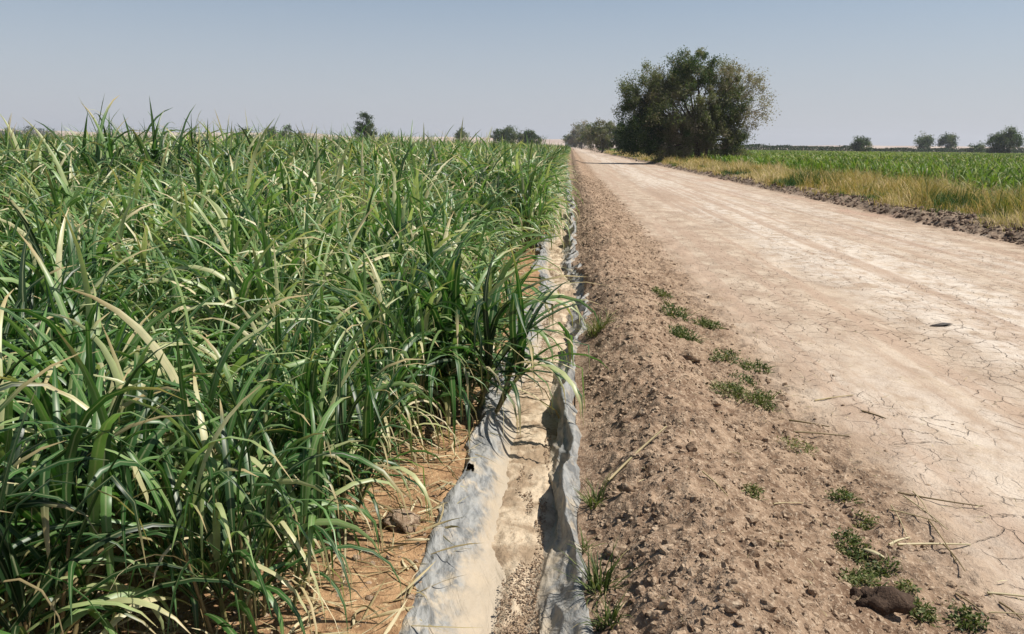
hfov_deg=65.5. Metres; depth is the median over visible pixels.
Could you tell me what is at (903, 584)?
weed tuft
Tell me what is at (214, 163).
sugarcane clump
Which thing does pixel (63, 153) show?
sugarcane clump
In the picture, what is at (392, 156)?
sugarcane clump
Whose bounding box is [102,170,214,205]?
sugarcane clump
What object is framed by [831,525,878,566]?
weed tuft
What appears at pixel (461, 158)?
sugarcane clump
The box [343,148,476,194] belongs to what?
sugarcane clump
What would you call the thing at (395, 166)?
sugarcane clump
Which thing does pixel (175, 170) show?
sugarcane clump
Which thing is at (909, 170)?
crop plant
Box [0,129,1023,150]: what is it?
hills
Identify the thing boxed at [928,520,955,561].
straw
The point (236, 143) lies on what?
sugarcane clump
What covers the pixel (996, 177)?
crop plant
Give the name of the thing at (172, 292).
sugarcane clump
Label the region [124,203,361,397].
sugarcane clump
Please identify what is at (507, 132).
tree
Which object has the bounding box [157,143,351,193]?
sugarcane clump
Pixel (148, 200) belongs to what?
sugarcane clump
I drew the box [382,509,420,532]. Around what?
dirt clod
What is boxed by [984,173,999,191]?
crop plant
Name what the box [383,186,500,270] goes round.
sugarcane clump
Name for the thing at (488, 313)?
sugarcane clump
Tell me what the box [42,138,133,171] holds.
sugarcane clump
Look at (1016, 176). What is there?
crop plant
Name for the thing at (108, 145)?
sugarcane clump
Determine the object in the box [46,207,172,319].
sugarcane clump
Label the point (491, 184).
sugarcane clump
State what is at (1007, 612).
straw
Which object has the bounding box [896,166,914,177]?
crop plant
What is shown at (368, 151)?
sugarcane clump
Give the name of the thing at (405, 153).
sugarcane clump
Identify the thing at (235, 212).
sugarcane clump
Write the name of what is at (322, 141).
sugarcane clump
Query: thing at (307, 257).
sugarcane clump
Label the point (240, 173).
sugarcane clump
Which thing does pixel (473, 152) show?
sugarcane clump
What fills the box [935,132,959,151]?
tree
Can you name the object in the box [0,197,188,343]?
sugarcane clump
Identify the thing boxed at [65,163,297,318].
sugarcane clump
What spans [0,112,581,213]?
sugarcane field
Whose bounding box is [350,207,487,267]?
sugarcane clump
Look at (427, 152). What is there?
sugarcane clump
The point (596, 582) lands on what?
grass tuft
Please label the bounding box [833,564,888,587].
weed tuft
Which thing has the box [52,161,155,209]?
sugarcane clump
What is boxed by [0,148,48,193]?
sugarcane clump
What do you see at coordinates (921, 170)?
crop plant
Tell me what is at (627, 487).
dirt clod
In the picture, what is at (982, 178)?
crop plant
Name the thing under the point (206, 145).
sugarcane clump
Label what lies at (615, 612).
grass tuft
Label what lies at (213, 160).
sugarcane clump
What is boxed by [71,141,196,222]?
sugarcane clump
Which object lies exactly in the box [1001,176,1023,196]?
crop plant
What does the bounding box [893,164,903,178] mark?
crop plant
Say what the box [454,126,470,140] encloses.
tree
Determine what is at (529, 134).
tree
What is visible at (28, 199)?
sugarcane clump
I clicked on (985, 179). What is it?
crop plant
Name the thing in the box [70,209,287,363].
sugarcane clump
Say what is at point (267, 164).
sugarcane clump
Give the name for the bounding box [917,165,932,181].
crop plant
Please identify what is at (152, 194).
sugarcane clump
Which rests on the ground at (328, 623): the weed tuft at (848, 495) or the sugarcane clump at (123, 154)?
the sugarcane clump at (123, 154)
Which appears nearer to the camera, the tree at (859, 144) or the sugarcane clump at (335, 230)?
the sugarcane clump at (335, 230)
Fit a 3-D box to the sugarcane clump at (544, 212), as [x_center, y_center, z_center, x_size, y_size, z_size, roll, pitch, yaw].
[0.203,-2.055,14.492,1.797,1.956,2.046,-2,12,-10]
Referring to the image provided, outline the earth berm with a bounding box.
[571,150,1023,633]
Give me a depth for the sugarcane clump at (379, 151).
17.03 m
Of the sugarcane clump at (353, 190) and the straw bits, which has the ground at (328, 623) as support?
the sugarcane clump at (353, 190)
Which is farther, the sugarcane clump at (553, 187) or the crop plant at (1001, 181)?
the crop plant at (1001, 181)
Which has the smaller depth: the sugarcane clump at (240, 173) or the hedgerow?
the sugarcane clump at (240, 173)
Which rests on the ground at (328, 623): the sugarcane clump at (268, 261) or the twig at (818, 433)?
the sugarcane clump at (268, 261)
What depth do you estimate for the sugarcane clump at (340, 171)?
10.86 m
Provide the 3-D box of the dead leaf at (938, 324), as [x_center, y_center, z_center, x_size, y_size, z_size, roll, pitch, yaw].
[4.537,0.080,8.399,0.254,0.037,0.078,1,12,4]
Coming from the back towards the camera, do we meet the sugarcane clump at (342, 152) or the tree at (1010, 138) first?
the tree at (1010, 138)
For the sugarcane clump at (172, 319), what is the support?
on the ground at (328, 623)
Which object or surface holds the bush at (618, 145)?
on the ground at (328, 623)
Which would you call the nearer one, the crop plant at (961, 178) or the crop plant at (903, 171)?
the crop plant at (961, 178)
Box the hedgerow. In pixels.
[665,143,1023,152]
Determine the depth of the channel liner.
3.90 m
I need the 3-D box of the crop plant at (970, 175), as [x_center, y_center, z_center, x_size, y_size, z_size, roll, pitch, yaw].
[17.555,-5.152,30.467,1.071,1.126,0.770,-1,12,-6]
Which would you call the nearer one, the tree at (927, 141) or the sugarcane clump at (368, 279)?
the sugarcane clump at (368, 279)
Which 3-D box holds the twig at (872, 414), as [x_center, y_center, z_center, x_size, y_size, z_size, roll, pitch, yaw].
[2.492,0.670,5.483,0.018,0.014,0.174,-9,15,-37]
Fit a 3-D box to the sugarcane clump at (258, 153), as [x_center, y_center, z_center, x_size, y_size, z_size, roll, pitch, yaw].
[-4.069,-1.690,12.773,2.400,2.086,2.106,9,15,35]
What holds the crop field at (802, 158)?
on the ground at (328, 623)
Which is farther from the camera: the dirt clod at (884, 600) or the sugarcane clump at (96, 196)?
the sugarcane clump at (96, 196)
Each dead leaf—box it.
[860,548,883,557]
[930,323,951,325]
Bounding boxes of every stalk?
[607,426,666,480]
[987,591,1023,596]
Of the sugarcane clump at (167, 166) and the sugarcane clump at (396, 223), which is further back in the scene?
the sugarcane clump at (167, 166)
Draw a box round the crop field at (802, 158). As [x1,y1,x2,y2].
[600,148,1023,177]
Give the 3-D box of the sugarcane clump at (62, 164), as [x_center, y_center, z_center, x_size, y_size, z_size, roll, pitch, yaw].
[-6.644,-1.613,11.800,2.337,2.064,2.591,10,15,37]
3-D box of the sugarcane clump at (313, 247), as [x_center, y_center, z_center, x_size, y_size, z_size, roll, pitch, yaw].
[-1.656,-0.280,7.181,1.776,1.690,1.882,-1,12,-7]
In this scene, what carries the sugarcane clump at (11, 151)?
on the ground at (328, 623)
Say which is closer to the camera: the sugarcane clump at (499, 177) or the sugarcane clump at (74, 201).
the sugarcane clump at (74, 201)
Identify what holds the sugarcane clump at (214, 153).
on the ground at (328, 623)
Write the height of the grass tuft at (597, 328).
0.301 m
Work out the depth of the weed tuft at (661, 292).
9.40 m
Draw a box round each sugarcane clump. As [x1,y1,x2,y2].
[0,114,41,163]
[0,114,48,166]
[0,114,59,184]
[0,117,138,157]
[0,135,117,250]
[0,135,128,188]
[0,137,35,175]
[0,138,120,197]
[0,146,115,207]
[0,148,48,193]
[0,152,154,248]
[0,158,89,204]
[0,162,70,216]
[0,164,48,194]
[0,165,150,227]
[0,166,36,196]
[0,167,118,220]
[0,172,176,328]
[0,173,59,231]
[0,175,159,325]
[0,179,35,249]
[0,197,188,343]
[0,221,197,400]
[0,222,92,257]
[0,223,104,305]
[0,257,244,619]
[0,279,84,395]
[0,287,408,633]
[0,329,266,633]
[0,423,66,583]
[0,481,46,628]
[1,125,89,171]
[2,206,329,543]
[2,253,199,498]
[2,328,108,553]
[7,150,253,267]
[13,199,148,267]
[16,151,132,193]
[16,168,178,223]
[17,142,144,182]
[19,343,402,633]
[26,94,186,179]
[27,256,205,366]
[28,124,117,170]
[28,197,206,330]
[29,168,132,212]
[41,129,140,156]
[41,162,121,188]
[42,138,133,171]
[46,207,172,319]
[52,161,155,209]
[54,146,169,183]
[60,130,172,163]
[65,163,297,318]
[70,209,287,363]
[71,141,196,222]
[75,151,227,265]
[76,148,173,193]
[77,180,149,223]
[77,220,249,371]
[82,293,287,438]
[86,115,197,157]
[88,97,226,175]
[93,178,231,243]
[96,165,175,201]
[98,135,296,222]
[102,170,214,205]
[103,144,187,184]
[105,161,302,274]
[105,163,197,228]
[106,156,227,214]
[109,149,209,193]
[110,179,310,302]
[111,166,192,191]
[115,121,245,162]
[115,281,443,575]
[117,152,258,211]
[122,111,269,181]
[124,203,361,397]
[126,200,426,412]
[127,154,221,184]
[134,280,377,454]
[135,134,270,189]
[147,119,272,157]
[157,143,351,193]
[159,145,289,177]
[159,176,383,328]
[160,178,370,254]
[162,202,275,242]
[167,170,343,276]
[168,153,247,191]
[174,136,301,207]
[175,121,283,158]
[175,171,299,232]
[179,118,372,235]
[180,128,361,219]
[180,146,306,180]
[183,111,304,166]
[183,152,322,221]
[190,134,323,181]
[198,123,298,171]
[199,154,339,183]
[203,259,406,414]
[204,144,242,166]
[208,121,312,161]
[208,128,277,160]
[208,150,375,215]
[219,124,275,165]
[221,197,362,238]
[228,214,606,455]
[231,181,376,225]
[234,134,326,190]
[235,196,417,292]
[244,273,459,490]
[246,130,318,157]
[249,130,340,162]
[256,130,372,178]
[258,179,514,356]
[263,127,354,166]
[264,147,333,186]
[269,156,358,212]
[271,126,371,186]
[271,173,391,229]
[275,207,386,277]
[283,132,405,209]
[286,222,502,456]
[289,151,538,294]
[291,176,383,213]
[291,226,411,305]
[292,175,415,254]
[292,238,442,368]
[300,135,435,204]
[301,134,419,178]
[301,135,370,171]
[308,170,442,237]
[309,140,390,193]
[309,158,473,232]
[309,196,393,250]
[311,130,383,165]
[311,140,435,180]
[312,190,585,398]
[313,121,424,172]
[320,127,394,164]
[323,126,413,164]
[324,145,431,191]
[326,131,384,159]
[327,146,453,205]
[337,159,481,233]
[343,144,486,221]
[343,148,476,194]
[346,142,453,185]
[346,142,462,170]
[347,148,474,211]
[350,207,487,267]
[357,137,427,169]
[357,144,471,182]
[359,146,440,174]
[363,153,404,199]
[366,151,444,177]
[376,119,443,160]
[377,150,491,202]
[381,136,458,159]
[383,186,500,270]
[384,134,467,176]
[389,133,478,177]
[395,126,488,168]
[401,162,466,210]
[402,124,481,158]
[406,162,530,300]
[408,180,519,281]
[411,131,481,169]
[415,131,506,160]
[419,164,537,259]
[419,182,523,284]
[423,191,522,272]
[428,135,501,177]
[428,169,526,259]
[430,146,563,249]
[432,121,514,167]
[434,133,573,217]
[434,139,552,238]
[435,128,529,168]
[442,147,490,176]
[443,141,575,250]
[443,166,525,234]
[447,169,562,253]
[453,165,539,248]
[458,130,555,213]
[464,135,579,244]
[478,158,567,252]
[485,137,576,240]
[493,166,570,251]
[494,141,583,219]
[513,150,568,218]
[522,152,570,227]
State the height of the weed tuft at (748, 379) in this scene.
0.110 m
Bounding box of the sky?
[0,0,1023,146]
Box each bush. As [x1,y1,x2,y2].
[379,130,394,140]
[607,120,639,153]
[966,140,985,152]
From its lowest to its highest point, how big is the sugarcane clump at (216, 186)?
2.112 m
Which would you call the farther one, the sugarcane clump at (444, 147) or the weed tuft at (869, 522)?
the sugarcane clump at (444, 147)
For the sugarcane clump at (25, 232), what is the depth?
7.15 m
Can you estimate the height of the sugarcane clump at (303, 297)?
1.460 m
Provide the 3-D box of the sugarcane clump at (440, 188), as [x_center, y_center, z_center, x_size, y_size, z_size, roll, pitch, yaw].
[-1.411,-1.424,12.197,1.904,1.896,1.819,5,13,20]
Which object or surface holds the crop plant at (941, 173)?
on the ground at (328, 623)
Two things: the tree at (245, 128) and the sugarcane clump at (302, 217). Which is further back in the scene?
the tree at (245, 128)
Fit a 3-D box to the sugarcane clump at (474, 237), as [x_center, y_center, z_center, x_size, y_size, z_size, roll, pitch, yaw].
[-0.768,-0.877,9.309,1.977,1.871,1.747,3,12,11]
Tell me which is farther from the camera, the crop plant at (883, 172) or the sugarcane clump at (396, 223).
the crop plant at (883, 172)
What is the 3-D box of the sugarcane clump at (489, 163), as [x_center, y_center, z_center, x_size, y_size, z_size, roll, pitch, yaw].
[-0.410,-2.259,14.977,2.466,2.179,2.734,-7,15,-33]
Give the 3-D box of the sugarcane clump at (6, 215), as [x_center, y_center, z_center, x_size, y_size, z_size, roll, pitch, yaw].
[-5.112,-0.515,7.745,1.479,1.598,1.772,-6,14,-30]
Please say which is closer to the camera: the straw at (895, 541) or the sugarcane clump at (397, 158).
the straw at (895, 541)
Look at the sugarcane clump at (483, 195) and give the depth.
12.49 m
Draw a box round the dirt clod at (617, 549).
[603,543,626,557]
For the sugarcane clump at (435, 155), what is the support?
on the ground at (328, 623)
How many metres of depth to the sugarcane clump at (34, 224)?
7.50 m
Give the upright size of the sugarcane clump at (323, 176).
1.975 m
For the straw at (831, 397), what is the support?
on the road
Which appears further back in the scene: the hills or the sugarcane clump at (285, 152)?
the hills
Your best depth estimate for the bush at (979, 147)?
375.88 m
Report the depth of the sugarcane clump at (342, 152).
15.00 m
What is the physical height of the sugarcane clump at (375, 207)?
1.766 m
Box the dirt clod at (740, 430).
[727,424,743,434]
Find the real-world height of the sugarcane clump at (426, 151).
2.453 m
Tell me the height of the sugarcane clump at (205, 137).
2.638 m
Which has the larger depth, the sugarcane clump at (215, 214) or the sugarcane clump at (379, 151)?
the sugarcane clump at (379, 151)
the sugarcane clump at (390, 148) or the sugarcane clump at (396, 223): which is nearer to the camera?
the sugarcane clump at (396, 223)
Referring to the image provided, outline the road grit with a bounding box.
[621,186,1017,631]
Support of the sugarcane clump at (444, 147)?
on the ground at (328, 623)
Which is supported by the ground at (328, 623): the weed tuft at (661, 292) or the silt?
the silt
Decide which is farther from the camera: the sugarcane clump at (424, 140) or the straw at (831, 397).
the sugarcane clump at (424, 140)
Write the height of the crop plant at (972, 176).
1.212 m
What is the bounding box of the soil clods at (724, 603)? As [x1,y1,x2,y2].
[573,175,1004,633]
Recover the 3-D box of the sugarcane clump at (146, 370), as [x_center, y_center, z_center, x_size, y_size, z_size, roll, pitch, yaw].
[-2.008,0.369,4.164,1.773,1.927,2.046,-8,15,-35]
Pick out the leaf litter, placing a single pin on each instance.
(313, 599)
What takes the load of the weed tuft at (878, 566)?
on the earth berm
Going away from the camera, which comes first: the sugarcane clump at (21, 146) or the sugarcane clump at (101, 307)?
the sugarcane clump at (101, 307)
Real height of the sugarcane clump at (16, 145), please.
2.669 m
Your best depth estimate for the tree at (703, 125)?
84.98 m
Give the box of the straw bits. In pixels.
[596,280,1023,633]
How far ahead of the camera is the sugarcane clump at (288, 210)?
8.01 m
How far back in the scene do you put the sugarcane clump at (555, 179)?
18.39 m
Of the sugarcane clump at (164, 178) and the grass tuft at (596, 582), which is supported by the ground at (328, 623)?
the sugarcane clump at (164, 178)
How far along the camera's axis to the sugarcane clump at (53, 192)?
8.04 m
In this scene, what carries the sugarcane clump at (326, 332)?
on the ground at (328, 623)
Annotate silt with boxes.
[491,171,575,633]
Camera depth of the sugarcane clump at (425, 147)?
17.84 m
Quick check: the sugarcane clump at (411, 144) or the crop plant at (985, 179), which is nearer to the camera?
the sugarcane clump at (411, 144)
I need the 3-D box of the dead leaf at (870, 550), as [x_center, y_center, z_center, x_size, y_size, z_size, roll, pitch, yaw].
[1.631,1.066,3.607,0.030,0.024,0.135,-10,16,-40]
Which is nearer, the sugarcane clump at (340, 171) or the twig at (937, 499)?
the twig at (937, 499)
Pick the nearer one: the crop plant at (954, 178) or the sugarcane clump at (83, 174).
the sugarcane clump at (83, 174)
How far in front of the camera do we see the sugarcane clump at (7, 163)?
12.51 m
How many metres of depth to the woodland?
1171.91 m
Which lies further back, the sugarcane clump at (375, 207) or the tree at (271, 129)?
the tree at (271, 129)
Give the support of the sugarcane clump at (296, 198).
on the ground at (328, 623)
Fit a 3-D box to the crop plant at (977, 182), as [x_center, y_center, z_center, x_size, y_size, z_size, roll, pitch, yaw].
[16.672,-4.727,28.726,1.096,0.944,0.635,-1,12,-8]
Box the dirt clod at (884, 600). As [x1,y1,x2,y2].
[855,586,914,615]
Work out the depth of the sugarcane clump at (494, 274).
6.45 m
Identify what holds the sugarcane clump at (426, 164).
on the ground at (328, 623)
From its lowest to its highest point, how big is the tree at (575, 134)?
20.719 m
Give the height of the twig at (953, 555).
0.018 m
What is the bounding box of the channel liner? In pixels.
[399,163,593,633]
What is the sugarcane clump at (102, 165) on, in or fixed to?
on the ground at (328, 623)
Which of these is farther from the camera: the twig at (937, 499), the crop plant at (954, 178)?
the crop plant at (954, 178)
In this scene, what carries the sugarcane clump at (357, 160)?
on the ground at (328, 623)
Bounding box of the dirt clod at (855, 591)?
[849,586,862,599]
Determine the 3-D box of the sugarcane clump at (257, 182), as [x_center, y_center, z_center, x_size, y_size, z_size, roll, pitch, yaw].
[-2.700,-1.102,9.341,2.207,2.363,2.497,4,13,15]
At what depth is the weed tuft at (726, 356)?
6.90 m
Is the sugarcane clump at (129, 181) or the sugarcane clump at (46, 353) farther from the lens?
the sugarcane clump at (129, 181)
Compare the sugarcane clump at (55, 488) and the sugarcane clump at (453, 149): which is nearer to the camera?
the sugarcane clump at (55, 488)
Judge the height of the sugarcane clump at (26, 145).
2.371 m
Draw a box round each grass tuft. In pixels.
[556,535,648,610]
[569,525,606,553]
[571,467,618,508]
[571,588,635,632]
[573,305,618,339]
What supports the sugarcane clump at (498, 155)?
on the ground at (328, 623)
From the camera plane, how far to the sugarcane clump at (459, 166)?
16.04 m
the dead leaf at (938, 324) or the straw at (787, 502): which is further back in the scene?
the dead leaf at (938, 324)
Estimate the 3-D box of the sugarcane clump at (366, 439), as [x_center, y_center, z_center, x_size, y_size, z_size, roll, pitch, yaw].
[-1.085,0.606,3.793,1.528,1.452,1.384,-2,12,-13]
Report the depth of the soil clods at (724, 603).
3.90 m
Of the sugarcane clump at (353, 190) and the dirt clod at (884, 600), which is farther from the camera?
the sugarcane clump at (353, 190)
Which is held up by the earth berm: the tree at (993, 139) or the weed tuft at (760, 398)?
the weed tuft at (760, 398)
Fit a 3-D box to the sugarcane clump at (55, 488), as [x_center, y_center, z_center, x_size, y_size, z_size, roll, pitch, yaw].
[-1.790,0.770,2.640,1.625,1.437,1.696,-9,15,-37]
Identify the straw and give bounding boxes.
[702,471,727,495]
[773,502,802,503]
[814,395,851,400]
[888,537,908,544]
[889,509,937,521]
[890,505,906,536]
[897,543,970,545]
[903,495,947,529]
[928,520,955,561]
[989,612,1023,614]
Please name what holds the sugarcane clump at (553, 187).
on the ground at (328, 623)
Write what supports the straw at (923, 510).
on the road
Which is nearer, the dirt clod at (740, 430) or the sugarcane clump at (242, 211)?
the dirt clod at (740, 430)
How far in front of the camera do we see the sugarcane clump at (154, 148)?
13.34 m
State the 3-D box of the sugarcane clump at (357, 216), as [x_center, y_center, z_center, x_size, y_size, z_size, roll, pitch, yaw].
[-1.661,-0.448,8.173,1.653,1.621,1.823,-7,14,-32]
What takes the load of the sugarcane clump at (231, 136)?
on the ground at (328, 623)
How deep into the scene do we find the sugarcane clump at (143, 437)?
3.10 m
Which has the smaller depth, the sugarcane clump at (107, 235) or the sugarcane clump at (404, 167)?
the sugarcane clump at (107, 235)
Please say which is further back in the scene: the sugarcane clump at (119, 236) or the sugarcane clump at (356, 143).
the sugarcane clump at (356, 143)
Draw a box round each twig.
[789,419,828,426]
[794,431,848,436]
[862,410,885,418]
[898,492,982,506]
[943,543,964,570]
[955,593,989,617]
[999,601,1021,619]
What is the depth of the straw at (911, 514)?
3.94 m
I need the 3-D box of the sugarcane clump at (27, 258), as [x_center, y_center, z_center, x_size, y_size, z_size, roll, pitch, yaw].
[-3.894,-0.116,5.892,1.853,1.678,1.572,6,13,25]
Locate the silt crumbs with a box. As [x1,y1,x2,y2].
[494,218,564,633]
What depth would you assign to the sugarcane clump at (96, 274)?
5.96 m
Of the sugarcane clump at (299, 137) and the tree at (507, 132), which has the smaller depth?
the sugarcane clump at (299, 137)
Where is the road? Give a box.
[573,148,1023,625]
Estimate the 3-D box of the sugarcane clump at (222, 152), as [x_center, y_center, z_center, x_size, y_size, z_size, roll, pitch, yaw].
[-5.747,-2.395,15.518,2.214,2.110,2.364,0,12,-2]
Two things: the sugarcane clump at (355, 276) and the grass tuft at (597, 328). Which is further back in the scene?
the grass tuft at (597, 328)
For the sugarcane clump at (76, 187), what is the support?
on the ground at (328, 623)
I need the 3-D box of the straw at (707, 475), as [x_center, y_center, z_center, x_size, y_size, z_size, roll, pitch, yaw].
[0.988,0.806,3.868,0.015,0.060,0.186,-6,14,-28]
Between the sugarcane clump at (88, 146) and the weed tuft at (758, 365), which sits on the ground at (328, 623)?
the sugarcane clump at (88, 146)
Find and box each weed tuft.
[650,286,675,299]
[656,298,699,320]
[665,321,708,343]
[687,316,727,329]
[703,377,751,402]
[708,347,745,364]
[729,369,759,386]
[738,357,773,373]
[739,386,780,411]
[741,482,769,499]
[777,433,818,456]
[825,486,864,503]
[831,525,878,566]
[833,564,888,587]
[851,509,879,530]
[856,552,901,577]
[888,577,923,600]
[909,592,945,628]
[944,598,990,632]
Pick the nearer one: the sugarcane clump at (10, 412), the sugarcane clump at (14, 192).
the sugarcane clump at (10, 412)
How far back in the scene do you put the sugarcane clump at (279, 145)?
18.04 m
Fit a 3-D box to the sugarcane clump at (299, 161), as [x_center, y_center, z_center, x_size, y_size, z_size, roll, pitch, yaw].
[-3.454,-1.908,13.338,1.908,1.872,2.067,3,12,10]
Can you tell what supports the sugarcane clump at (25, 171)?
on the ground at (328, 623)
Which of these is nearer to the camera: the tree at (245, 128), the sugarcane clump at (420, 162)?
the sugarcane clump at (420, 162)
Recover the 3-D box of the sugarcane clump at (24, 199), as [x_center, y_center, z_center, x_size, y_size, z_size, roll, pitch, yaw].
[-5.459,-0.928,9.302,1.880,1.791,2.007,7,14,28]
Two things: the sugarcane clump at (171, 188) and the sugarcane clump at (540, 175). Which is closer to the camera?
the sugarcane clump at (171, 188)
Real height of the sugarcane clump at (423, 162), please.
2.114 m
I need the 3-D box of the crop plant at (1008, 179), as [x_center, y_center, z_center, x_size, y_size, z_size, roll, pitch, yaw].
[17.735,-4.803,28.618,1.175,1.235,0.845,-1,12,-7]
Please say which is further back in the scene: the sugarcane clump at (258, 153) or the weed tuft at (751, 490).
the sugarcane clump at (258, 153)
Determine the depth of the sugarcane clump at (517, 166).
14.55 m
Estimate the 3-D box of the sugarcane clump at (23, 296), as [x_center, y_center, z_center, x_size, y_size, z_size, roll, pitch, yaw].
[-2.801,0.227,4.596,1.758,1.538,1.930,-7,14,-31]
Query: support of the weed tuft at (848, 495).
on the earth berm
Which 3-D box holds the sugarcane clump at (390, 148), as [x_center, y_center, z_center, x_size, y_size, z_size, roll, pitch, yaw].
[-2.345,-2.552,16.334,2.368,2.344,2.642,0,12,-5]
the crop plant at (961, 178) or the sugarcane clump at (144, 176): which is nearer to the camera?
the sugarcane clump at (144, 176)
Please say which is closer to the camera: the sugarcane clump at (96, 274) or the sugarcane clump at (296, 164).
the sugarcane clump at (96, 274)
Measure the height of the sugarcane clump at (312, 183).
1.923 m
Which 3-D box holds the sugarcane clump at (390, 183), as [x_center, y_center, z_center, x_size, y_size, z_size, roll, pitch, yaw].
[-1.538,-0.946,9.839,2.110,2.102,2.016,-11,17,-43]
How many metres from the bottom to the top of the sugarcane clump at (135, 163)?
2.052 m
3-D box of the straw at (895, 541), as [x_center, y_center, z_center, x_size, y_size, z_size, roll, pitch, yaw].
[1.801,1.040,3.707,0.161,0.015,0.018,-7,14,-32]
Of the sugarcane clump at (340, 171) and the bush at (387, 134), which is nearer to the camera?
the sugarcane clump at (340, 171)
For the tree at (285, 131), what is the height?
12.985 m
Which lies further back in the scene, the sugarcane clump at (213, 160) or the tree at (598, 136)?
the tree at (598, 136)
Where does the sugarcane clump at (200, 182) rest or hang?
on the ground at (328, 623)
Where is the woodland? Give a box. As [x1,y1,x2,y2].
[0,126,58,138]
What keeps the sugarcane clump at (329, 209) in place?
on the ground at (328, 623)
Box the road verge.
[582,148,1023,243]
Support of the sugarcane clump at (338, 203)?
on the ground at (328, 623)
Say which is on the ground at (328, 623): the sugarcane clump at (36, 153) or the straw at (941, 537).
the sugarcane clump at (36, 153)
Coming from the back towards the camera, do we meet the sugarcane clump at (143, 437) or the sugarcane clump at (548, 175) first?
the sugarcane clump at (548, 175)
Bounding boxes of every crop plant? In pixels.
[843,161,858,173]
[862,160,869,174]
[879,162,885,176]
[886,160,897,178]
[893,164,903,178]
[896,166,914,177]
[899,163,917,179]
[914,163,924,178]
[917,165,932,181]
[924,167,947,182]
[937,166,951,184]
[948,164,972,190]
[950,169,969,187]
[953,167,985,191]
[954,167,981,187]
[956,166,985,186]
[968,173,987,193]
[970,171,998,188]
[973,170,993,191]
[979,165,998,191]
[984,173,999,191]
[985,166,1019,193]
[985,167,1005,190]
[995,166,1006,184]
[996,169,1009,194]
[998,169,1021,187]
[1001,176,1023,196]
[1004,168,1021,187]
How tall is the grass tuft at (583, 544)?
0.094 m
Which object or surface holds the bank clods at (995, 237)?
on the road verge
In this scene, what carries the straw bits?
on the road
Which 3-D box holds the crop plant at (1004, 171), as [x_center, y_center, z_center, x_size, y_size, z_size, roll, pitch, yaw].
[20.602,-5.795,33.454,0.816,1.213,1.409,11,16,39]
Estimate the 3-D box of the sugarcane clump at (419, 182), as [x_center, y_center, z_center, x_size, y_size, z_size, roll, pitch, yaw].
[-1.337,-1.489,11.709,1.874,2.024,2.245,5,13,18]
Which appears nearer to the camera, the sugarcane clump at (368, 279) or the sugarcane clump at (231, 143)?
the sugarcane clump at (368, 279)
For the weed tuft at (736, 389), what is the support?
on the earth berm
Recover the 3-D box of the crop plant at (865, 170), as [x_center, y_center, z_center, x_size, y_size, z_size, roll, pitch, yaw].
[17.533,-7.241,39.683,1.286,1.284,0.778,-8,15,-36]
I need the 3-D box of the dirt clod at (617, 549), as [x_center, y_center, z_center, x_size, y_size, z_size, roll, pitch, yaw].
[0.464,1.036,3.496,0.117,0.086,0.093,-2,12,-12]
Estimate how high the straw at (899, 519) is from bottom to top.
0.012 m
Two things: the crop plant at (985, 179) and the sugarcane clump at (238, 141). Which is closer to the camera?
the sugarcane clump at (238, 141)
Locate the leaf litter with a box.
[32,246,549,633]
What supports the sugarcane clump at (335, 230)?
on the ground at (328, 623)
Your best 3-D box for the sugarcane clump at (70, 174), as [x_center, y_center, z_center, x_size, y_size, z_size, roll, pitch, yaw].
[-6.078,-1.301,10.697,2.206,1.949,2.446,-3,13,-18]
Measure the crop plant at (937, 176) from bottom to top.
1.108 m
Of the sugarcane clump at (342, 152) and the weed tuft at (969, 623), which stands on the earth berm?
the weed tuft at (969, 623)
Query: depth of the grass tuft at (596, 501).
4.02 m
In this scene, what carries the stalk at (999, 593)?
on the road
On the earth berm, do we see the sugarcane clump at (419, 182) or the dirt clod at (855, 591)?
the dirt clod at (855, 591)
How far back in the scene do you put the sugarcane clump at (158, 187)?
9.35 m
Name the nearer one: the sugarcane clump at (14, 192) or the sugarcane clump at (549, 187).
the sugarcane clump at (14, 192)
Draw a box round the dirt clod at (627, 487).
[617,481,637,492]
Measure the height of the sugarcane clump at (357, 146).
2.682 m
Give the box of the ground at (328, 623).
[0,147,1016,633]
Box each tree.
[237,126,252,140]
[259,127,276,139]
[275,124,294,139]
[351,111,376,141]
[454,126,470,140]
[490,125,518,143]
[515,128,545,144]
[561,119,590,148]
[576,117,619,152]
[611,47,781,161]
[849,135,873,151]
[913,131,935,148]
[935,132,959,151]
[981,131,1005,152]
[994,124,1023,152]
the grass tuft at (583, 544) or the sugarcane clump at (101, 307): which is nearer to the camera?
the grass tuft at (583, 544)
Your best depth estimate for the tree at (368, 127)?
236.17 m
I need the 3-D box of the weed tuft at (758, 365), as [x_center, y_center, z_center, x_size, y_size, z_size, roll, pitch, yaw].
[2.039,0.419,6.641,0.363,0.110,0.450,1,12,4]
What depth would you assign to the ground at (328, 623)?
3.48 m
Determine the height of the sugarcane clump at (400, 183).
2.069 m
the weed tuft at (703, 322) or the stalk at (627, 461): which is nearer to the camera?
the stalk at (627, 461)
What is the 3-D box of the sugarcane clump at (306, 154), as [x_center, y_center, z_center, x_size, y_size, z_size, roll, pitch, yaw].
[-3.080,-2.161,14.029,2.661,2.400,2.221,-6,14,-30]
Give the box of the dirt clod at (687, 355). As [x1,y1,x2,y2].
[679,350,700,362]
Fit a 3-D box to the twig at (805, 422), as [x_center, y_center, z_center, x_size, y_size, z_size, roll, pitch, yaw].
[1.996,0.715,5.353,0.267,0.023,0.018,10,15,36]
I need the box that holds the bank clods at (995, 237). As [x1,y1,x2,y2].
[655,162,1023,244]

